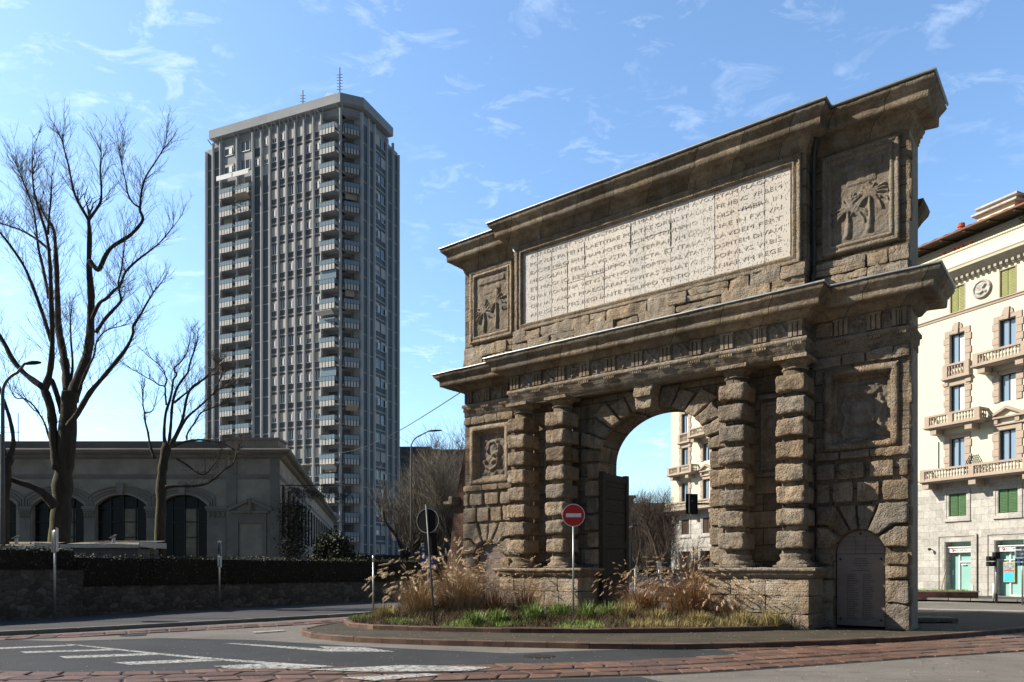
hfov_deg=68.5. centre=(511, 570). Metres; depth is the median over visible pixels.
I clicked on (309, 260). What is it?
window
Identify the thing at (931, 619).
stone block
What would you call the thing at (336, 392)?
balcony door
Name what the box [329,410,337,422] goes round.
balcony door
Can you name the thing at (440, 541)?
bare tree
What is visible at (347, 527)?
balcony door
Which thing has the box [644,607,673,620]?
grass tuft
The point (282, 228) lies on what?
window
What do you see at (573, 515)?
no entry sign
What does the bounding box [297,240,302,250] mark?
window
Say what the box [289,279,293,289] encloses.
window
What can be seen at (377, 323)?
window
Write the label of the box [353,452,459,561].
bare tree
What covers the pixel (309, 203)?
window
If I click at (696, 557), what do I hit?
bare tree
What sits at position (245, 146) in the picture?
window
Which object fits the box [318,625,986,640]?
fallen leaves
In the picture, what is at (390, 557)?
boundary wall
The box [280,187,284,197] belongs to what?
window
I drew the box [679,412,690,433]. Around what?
window
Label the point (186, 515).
arched window
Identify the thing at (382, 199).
window
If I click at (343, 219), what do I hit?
balcony door
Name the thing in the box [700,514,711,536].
window
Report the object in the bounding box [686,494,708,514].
traffic light
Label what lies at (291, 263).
window
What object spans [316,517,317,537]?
side window
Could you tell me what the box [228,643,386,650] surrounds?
road marking
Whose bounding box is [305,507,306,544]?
side window
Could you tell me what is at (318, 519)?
side window
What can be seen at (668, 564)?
apartment block
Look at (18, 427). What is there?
roof antenna
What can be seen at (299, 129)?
window
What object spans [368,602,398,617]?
grass tuft
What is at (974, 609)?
road marking
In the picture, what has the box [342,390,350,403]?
balcony door
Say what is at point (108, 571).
clipped hedge
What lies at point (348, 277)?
balcony door
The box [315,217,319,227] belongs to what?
window
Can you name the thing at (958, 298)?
window
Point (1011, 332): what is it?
window
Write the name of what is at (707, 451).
window
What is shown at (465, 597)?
ornamental grass
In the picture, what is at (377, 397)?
window
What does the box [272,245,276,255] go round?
window
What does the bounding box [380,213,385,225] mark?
window
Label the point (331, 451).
balcony door
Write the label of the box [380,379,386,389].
window
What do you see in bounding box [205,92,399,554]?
apartment tower
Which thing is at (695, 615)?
grass tuft
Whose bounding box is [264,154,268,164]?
window
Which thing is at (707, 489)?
window
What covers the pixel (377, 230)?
window
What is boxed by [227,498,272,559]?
blind window
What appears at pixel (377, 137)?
window
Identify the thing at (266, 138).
window
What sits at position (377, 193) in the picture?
window
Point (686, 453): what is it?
window
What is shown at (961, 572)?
shop window
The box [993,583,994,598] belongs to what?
bollard
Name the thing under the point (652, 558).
bare tree
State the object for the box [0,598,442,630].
sidewalk
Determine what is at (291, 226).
window
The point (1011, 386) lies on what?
window
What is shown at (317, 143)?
window
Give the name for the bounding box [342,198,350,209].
balcony door
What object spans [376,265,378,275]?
window
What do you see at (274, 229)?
window
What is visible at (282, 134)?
window
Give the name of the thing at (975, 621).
pavement
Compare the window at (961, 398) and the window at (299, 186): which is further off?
the window at (299, 186)
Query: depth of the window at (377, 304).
120.21 m
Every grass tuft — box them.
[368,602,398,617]
[460,609,490,624]
[484,605,510,621]
[515,600,556,619]
[545,598,575,617]
[570,599,603,618]
[597,600,617,614]
[605,599,641,617]
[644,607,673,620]
[683,609,715,622]
[724,609,757,623]
[755,606,789,625]
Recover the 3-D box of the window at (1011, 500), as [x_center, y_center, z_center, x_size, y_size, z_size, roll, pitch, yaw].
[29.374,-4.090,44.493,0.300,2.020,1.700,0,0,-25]
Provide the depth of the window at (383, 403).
121.90 m
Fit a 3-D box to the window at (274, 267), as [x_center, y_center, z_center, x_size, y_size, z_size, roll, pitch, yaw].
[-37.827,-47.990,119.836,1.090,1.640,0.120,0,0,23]
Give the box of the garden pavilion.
[5,438,338,560]
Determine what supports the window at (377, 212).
in the apartment tower
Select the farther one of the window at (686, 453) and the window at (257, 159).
the window at (257, 159)
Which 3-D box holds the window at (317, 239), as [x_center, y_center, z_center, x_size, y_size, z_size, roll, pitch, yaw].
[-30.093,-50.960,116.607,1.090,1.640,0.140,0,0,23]
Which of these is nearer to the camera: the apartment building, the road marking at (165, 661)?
the road marking at (165, 661)
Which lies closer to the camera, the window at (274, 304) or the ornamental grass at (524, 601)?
the ornamental grass at (524, 601)
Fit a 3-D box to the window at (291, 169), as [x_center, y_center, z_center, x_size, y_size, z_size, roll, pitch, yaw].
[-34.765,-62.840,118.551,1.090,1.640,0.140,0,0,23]
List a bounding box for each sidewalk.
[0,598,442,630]
[978,596,1020,601]
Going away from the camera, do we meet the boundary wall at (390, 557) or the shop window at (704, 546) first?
the boundary wall at (390, 557)
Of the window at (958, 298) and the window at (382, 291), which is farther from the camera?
the window at (382, 291)
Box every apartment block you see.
[400,447,432,554]
[434,449,462,554]
[617,495,635,568]
[634,503,670,569]
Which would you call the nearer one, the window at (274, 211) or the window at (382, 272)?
the window at (274, 211)
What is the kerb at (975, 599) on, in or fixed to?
on the sidewalk at (991, 597)
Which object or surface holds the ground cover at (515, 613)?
on the planting bed
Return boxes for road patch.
[0,638,731,670]
[475,677,660,681]
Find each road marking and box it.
[0,644,317,666]
[221,630,487,680]
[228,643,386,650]
[918,602,1022,611]
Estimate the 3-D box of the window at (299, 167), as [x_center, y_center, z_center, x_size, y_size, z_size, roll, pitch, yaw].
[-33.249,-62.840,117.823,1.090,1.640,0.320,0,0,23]
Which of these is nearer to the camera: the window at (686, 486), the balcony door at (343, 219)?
the window at (686, 486)
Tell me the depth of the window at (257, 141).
121.07 m
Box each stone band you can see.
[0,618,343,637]
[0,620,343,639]
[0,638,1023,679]
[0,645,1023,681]
[717,632,1023,653]
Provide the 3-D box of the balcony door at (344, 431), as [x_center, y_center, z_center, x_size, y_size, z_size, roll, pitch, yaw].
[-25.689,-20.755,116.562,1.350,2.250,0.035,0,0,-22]
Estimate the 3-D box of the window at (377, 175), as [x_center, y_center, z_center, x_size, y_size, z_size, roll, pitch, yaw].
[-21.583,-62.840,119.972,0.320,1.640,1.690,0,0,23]
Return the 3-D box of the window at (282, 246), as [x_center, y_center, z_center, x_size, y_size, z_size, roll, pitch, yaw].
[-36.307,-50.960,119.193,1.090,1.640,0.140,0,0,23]
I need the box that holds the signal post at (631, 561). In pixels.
[630,542,631,583]
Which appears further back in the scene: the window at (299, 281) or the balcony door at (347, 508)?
the window at (299, 281)
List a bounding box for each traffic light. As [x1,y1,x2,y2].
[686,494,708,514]
[986,552,999,602]
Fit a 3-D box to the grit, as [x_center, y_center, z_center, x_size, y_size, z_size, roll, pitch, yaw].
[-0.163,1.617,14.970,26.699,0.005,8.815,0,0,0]
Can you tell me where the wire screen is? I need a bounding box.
[965,454,983,472]
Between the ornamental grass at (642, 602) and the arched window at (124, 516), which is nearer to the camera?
the ornamental grass at (642, 602)
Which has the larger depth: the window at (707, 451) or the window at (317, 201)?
the window at (317, 201)
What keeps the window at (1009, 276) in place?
in the apartment building
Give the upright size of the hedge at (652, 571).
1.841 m
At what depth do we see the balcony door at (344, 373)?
116.43 m
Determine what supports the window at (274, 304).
in the apartment tower
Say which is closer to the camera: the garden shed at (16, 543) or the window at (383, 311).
the garden shed at (16, 543)
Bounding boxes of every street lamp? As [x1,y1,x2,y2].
[0,361,41,549]
[410,430,441,561]
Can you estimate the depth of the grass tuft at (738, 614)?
19.48 m
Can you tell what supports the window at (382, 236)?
in the apartment tower
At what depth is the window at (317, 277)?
116.63 m
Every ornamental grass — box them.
[362,555,479,612]
[389,533,529,612]
[469,561,541,610]
[476,556,571,610]
[591,559,691,612]
[622,546,742,616]
[677,559,785,616]
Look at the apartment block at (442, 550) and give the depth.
140.00 m
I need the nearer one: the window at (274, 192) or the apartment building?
the apartment building
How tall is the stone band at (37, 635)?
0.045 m
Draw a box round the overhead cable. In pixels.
[340,392,460,452]
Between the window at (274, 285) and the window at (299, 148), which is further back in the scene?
the window at (274, 285)
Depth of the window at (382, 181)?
121.69 m
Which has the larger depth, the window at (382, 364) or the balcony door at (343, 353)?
the window at (382, 364)
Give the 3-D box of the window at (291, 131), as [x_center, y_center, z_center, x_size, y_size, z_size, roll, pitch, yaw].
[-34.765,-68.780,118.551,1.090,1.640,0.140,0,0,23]
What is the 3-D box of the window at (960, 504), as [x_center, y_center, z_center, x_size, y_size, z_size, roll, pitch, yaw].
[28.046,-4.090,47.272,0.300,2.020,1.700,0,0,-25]
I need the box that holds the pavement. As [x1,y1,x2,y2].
[307,611,1023,643]
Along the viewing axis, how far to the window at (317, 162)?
116.56 m
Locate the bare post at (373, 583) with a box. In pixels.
[372,555,373,611]
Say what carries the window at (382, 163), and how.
in the apartment tower
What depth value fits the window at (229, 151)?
123.27 m
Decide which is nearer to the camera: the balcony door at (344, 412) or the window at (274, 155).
the balcony door at (344, 412)
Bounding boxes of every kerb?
[0,611,374,635]
[300,608,1023,649]
[344,617,811,632]
[927,598,1020,601]
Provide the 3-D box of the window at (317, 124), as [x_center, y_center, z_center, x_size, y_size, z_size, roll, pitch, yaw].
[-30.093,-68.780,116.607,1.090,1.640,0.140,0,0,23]
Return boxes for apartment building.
[665,191,1023,596]
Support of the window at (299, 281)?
in the apartment tower
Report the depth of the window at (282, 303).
119.22 m
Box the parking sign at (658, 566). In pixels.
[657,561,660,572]
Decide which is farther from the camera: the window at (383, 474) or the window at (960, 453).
the window at (383, 474)
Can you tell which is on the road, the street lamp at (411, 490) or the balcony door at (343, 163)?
the street lamp at (411, 490)
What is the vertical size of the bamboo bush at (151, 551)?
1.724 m
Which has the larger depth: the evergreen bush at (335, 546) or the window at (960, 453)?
the window at (960, 453)
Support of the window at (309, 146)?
in the apartment tower
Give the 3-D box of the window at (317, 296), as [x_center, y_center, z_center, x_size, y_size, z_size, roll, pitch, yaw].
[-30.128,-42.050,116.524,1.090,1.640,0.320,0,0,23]
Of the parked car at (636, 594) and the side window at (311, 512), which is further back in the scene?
the side window at (311, 512)
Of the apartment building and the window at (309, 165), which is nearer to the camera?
the apartment building
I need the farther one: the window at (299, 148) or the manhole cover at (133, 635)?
the window at (299, 148)
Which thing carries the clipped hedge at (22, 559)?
on the garden wall at (26, 594)
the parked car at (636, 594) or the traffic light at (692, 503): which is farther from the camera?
the parked car at (636, 594)
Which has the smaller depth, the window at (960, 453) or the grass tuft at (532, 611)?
the grass tuft at (532, 611)
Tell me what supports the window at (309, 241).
in the apartment tower
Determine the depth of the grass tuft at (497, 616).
19.50 m
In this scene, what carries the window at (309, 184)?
in the apartment tower
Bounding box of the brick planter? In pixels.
[918,589,979,599]
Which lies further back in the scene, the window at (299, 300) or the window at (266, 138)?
the window at (266, 138)
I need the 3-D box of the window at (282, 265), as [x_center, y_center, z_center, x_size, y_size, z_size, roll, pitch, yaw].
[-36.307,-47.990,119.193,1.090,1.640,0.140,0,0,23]
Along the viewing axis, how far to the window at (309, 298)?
117.20 m
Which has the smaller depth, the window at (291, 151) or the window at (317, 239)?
the window at (317, 239)
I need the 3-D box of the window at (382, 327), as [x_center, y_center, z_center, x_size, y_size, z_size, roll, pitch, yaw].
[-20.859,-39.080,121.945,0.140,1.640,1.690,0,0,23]
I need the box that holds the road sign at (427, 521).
[417,504,438,623]
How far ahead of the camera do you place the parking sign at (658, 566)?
43.98 m
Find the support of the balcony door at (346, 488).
in the apartment tower
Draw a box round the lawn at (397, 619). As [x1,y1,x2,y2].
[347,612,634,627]
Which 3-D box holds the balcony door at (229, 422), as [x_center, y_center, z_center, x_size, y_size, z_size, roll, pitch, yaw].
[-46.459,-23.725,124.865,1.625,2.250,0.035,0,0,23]
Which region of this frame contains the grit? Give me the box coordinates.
[3,633,1007,681]
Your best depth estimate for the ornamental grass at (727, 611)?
20.51 m
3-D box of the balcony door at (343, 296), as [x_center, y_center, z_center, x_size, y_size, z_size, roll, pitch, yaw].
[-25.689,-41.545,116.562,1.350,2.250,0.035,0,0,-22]
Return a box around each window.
[9,489,23,541]
[23,486,91,550]
[86,483,154,544]
[149,483,215,558]
[225,145,233,156]
[225,163,233,173]
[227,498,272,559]
[241,140,250,152]
[241,159,250,169]
[255,138,259,148]
[255,156,259,166]
[264,135,268,146]
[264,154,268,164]
[272,133,276,143]
[272,152,276,162]
[272,171,276,181]
[272,189,276,199]
[272,208,276,218]
[272,227,276,237]
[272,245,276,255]
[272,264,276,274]
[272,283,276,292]
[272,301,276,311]
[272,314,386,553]
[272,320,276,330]
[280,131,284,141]
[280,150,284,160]
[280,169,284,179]
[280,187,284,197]
[280,206,284,216]
[280,225,284,235]
[280,244,284,254]
[280,262,284,272]
[280,281,284,291]
[280,300,284,310]
[280,319,284,328]
[282,486,284,536]
[289,128,293,139]
[289,147,293,158]
[289,166,293,176]
[289,185,293,195]
[289,204,293,214]
[289,223,293,233]
[289,242,293,252]
[289,261,293,271]
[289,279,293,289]
[289,298,293,308]
[297,126,302,137]
[297,145,302,156]
[297,164,302,174]
[297,183,302,193]
[297,202,302,212]
[297,221,302,231]
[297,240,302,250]
[297,259,302,269]
[297,278,302,288]
[297,297,302,307]
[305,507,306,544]
[306,123,311,134]
[306,143,311,153]
[306,162,311,172]
[306,181,311,191]
[306,200,311,210]
[306,219,311,229]
[306,238,311,248]
[306,257,311,267]
[306,276,311,286]
[306,295,311,305]
[308,510,309,545]
[311,512,312,546]
[315,121,319,132]
[315,140,319,151]
[315,160,319,170]
[315,179,319,189]
[315,198,319,208]
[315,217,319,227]
[315,236,319,247]
[315,256,319,266]
[315,275,319,285]
[315,294,319,304]
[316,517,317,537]
[318,519,319,543]
[376,134,378,146]
[376,153,378,164]
[376,172,379,183]
[376,190,379,201]
[376,209,379,220]
[376,228,379,238]
[376,246,378,257]
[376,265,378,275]
[376,283,379,294]
[376,302,379,312]
[376,321,378,331]
[376,339,379,349]
[376,377,378,386]
[376,395,379,405]
[380,138,385,152]
[380,158,385,170]
[380,176,385,188]
[380,195,385,207]
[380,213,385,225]
[380,231,385,243]
[380,250,385,261]
[380,268,385,280]
[380,287,385,298]
[380,305,386,316]
[380,323,385,334]
[380,342,386,352]
[380,360,385,371]
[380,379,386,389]
[380,397,386,407]
[401,462,406,469]
[675,546,692,568]
[678,444,691,465]
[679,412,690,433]
[679,479,690,501]
[679,516,690,537]
[696,545,711,568]
[697,464,711,500]
[699,440,711,461]
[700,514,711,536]
[937,533,976,590]
[942,377,971,412]
[943,322,971,364]
[943,431,971,470]
[944,488,970,521]
[949,283,964,313]
[986,405,1023,463]
[986,531,1023,595]
[991,366,1023,402]
[992,306,1023,352]
[992,483,1022,518]
[999,264,1016,297]
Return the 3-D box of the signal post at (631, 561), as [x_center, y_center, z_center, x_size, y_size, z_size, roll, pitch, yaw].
[5.694,0.150,36.000,0.092,3.000,0.092,0,0,23]
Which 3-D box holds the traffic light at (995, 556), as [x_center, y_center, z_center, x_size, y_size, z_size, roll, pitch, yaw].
[22.920,0.343,35.748,0.544,2.414,0.400,0,0,0]
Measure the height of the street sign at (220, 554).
2.697 m
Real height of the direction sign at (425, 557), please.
2.904 m
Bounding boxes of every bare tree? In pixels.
[0,94,194,550]
[0,386,15,543]
[110,318,255,556]
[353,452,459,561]
[371,436,463,562]
[393,414,464,543]
[406,443,463,544]
[629,481,670,569]
[629,482,690,567]
[629,489,665,569]
[636,539,666,569]
[666,535,709,591]
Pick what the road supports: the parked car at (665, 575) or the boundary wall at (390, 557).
the parked car at (665, 575)
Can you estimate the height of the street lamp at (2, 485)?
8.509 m
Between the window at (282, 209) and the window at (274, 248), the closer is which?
the window at (282, 209)
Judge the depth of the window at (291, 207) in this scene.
118.38 m
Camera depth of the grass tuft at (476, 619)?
19.14 m
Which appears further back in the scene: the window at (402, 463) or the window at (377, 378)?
the window at (402, 463)
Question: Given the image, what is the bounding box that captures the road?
[0,597,1023,681]
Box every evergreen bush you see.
[306,528,357,560]
[353,550,371,561]
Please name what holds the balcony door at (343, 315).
in the apartment tower
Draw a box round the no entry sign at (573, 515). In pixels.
[562,504,584,617]
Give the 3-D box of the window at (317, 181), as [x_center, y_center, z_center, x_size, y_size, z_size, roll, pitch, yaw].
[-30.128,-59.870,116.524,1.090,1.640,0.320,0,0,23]
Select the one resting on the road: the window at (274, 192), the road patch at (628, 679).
the road patch at (628, 679)
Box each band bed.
[712,637,978,653]
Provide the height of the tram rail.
0.001 m
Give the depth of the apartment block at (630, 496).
110.00 m
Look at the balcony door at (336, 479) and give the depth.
116.86 m
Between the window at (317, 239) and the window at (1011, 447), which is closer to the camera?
the window at (1011, 447)
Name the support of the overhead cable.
attached to the city gate
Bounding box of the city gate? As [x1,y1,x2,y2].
[431,67,955,630]
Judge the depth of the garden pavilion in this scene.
44.00 m
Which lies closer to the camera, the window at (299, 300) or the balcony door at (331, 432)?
the balcony door at (331, 432)
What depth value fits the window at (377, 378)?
120.21 m
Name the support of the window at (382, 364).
in the apartment tower
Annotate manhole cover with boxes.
[120,634,146,635]
[522,654,554,657]
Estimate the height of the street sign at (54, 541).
2.850 m
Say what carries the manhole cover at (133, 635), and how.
on the road
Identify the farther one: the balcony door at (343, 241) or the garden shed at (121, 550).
the balcony door at (343, 241)
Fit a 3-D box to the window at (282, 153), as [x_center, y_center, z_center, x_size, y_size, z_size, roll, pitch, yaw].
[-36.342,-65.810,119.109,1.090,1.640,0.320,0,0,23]
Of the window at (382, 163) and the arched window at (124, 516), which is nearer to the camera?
the arched window at (124, 516)
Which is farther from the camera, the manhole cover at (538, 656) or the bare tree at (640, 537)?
the bare tree at (640, 537)
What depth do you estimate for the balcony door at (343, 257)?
116.43 m
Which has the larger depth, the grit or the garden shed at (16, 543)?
the garden shed at (16, 543)
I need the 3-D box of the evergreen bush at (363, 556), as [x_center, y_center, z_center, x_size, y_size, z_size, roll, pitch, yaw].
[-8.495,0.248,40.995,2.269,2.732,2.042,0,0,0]
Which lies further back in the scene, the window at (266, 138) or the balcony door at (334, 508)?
the window at (266, 138)
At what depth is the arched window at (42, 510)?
44.36 m
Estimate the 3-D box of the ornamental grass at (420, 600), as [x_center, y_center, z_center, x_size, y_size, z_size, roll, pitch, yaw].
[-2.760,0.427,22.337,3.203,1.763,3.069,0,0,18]
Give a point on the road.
(1004, 667)
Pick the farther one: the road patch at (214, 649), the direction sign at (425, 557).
the direction sign at (425, 557)
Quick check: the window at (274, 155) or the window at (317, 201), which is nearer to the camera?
the window at (317, 201)
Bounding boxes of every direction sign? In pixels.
[421,543,434,588]
[1015,546,1023,604]
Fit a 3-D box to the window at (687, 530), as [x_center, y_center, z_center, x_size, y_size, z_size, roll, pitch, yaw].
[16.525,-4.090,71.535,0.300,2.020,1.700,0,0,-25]
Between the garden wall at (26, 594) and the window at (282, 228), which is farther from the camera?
the window at (282, 228)
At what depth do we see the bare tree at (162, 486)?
31.37 m
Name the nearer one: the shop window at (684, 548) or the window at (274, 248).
the shop window at (684, 548)
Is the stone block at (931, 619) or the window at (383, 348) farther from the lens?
the window at (383, 348)
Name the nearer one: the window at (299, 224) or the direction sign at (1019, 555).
the direction sign at (1019, 555)
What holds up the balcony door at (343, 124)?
in the apartment tower
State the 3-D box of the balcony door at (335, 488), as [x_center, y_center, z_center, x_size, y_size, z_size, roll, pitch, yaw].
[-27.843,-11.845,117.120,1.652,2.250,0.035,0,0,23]
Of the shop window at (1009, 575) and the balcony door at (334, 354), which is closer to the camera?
the shop window at (1009, 575)
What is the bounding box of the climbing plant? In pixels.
[272,475,357,560]
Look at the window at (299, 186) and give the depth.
117.92 m
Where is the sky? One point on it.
(494, 109)
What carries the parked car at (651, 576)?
on the road
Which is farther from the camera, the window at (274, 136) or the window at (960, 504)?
the window at (274, 136)
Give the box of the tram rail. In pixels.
[3,644,1013,679]
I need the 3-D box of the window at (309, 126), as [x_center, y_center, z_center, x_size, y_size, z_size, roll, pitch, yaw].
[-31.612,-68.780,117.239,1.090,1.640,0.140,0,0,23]
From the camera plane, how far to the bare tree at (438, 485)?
54.87 m
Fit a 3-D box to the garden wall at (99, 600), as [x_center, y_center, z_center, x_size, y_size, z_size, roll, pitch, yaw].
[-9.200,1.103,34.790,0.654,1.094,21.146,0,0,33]
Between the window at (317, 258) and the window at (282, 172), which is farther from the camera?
the window at (282, 172)
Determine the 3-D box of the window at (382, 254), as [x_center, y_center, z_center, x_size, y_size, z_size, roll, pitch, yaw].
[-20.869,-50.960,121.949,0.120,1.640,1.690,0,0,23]
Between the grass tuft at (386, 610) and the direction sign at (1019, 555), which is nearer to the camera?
the grass tuft at (386, 610)
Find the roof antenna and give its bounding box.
[0,413,18,440]
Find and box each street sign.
[51,528,57,620]
[218,541,221,609]
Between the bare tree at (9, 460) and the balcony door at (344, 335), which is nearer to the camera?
the bare tree at (9, 460)
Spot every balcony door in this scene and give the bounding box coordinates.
[228,402,235,413]
[228,420,235,431]
[329,315,337,325]
[329,334,337,344]
[329,353,337,363]
[329,391,337,402]
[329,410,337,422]
[329,429,337,441]
[329,449,337,461]
[329,468,337,480]
[329,487,337,499]
[330,506,337,517]
[342,122,350,131]
[342,141,350,150]
[342,160,350,170]
[342,179,350,189]
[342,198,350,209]
[342,218,350,228]
[342,237,350,247]
[342,256,350,267]
[342,275,350,286]
[342,294,350,306]
[342,314,350,325]
[342,333,350,344]
[342,352,350,364]
[342,371,350,383]
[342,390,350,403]
[342,410,350,422]
[342,429,350,441]
[342,448,350,461]
[342,467,350,480]
[342,486,350,500]
[342,506,350,519]
[342,525,350,536]
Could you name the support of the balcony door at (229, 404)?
in the apartment tower
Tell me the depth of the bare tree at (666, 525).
62.13 m
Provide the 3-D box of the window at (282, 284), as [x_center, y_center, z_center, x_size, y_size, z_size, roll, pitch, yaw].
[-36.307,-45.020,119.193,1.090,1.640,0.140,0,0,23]
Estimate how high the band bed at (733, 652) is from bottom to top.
0.001 m
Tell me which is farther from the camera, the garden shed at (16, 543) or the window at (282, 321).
the window at (282, 321)
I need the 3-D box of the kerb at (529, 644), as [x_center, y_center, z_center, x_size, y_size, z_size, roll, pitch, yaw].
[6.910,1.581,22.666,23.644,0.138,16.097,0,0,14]
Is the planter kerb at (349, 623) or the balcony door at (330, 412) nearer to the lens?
the planter kerb at (349, 623)
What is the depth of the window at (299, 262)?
117.87 m
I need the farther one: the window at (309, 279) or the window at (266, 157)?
the window at (266, 157)
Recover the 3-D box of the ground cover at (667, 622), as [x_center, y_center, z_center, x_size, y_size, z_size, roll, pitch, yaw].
[5.085,1.296,22.039,4.682,0.365,7.251,0,0,0]
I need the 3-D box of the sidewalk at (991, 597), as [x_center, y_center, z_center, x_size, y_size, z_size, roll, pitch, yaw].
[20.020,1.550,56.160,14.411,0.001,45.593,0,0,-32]
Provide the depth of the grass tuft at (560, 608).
20.38 m
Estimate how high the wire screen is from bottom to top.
1.202 m
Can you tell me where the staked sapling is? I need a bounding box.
[940,552,953,590]
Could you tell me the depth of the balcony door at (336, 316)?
116.94 m
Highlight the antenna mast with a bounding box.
[337,67,342,91]
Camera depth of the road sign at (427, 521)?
19.42 m
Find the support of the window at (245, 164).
in the apartment tower
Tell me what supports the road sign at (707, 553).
on the road
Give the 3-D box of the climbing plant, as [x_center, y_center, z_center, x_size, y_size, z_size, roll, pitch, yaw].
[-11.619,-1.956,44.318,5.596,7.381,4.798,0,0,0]
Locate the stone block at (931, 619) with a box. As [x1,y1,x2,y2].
[918,616,957,622]
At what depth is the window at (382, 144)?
121.69 m
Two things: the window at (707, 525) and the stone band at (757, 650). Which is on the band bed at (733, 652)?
the stone band at (757, 650)
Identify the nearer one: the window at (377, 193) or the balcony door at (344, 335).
the balcony door at (344, 335)
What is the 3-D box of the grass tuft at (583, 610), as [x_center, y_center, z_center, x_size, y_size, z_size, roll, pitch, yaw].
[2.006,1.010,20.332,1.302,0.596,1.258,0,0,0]
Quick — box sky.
[0,0,1023,502]
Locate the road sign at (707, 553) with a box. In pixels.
[701,551,709,581]
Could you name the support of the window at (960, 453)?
in the apartment building
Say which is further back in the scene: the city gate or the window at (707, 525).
the window at (707, 525)
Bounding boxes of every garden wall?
[0,570,83,620]
[84,580,443,615]
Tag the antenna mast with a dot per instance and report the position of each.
(339, 83)
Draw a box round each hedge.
[0,542,76,569]
[74,551,446,586]
[617,566,672,574]
[673,566,709,583]
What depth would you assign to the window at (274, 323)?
119.74 m
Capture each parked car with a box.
[629,573,686,597]
[629,583,654,598]
[652,573,708,597]
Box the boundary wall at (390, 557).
[360,555,447,562]
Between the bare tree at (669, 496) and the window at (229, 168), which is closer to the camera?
the bare tree at (669, 496)
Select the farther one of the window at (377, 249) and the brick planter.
the window at (377, 249)
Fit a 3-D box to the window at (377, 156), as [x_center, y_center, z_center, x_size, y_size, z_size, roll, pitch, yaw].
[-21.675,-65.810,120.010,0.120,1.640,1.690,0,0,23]
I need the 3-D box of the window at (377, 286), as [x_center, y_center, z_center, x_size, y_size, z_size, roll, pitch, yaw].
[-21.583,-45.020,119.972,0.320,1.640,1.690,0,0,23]
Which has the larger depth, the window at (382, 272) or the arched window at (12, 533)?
the window at (382, 272)
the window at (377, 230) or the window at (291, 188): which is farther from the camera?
the window at (377, 230)
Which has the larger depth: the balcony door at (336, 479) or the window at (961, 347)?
the balcony door at (336, 479)
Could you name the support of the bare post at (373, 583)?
on the planting bed
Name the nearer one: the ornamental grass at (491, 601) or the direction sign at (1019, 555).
the ornamental grass at (491, 601)
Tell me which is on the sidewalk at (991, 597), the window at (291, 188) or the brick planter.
the brick planter
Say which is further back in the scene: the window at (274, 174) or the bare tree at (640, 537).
the window at (274, 174)
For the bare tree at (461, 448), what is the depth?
94.05 m
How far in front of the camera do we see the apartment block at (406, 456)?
135.00 m
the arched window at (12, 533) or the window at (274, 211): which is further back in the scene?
the window at (274, 211)
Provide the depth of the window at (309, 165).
117.20 m
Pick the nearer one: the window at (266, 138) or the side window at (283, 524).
the side window at (283, 524)
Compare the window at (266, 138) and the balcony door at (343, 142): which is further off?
the window at (266, 138)
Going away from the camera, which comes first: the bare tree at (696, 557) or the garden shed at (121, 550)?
the garden shed at (121, 550)
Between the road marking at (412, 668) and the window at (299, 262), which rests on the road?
the road marking at (412, 668)
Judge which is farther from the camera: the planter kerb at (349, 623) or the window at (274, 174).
the window at (274, 174)
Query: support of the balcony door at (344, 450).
in the apartment tower
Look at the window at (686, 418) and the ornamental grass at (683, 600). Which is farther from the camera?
the window at (686, 418)
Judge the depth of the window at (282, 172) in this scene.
119.12 m
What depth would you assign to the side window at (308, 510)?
63.16 m
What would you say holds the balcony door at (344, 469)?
in the apartment tower
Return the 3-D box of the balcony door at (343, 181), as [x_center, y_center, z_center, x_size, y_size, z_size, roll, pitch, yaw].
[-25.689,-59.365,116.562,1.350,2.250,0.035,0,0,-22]
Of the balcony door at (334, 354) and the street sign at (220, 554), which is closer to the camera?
the street sign at (220, 554)
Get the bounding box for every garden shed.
[5,535,69,550]
[60,534,166,558]
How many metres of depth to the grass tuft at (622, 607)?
20.43 m
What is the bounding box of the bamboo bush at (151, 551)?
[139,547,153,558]
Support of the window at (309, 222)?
in the apartment tower
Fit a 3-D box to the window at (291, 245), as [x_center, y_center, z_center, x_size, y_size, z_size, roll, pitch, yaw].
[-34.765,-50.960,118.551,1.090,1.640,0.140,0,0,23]
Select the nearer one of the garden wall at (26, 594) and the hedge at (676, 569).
the garden wall at (26, 594)
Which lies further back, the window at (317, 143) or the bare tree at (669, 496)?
the window at (317, 143)
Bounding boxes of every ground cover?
[350,601,752,627]
[628,607,787,627]
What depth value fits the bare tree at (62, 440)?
30.45 m
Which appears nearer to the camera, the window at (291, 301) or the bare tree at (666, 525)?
the bare tree at (666, 525)
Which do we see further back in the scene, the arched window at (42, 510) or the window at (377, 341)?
the window at (377, 341)
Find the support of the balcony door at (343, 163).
in the apartment tower
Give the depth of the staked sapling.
40.48 m
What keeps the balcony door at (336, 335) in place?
in the apartment tower
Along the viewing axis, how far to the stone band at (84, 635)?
20.10 m

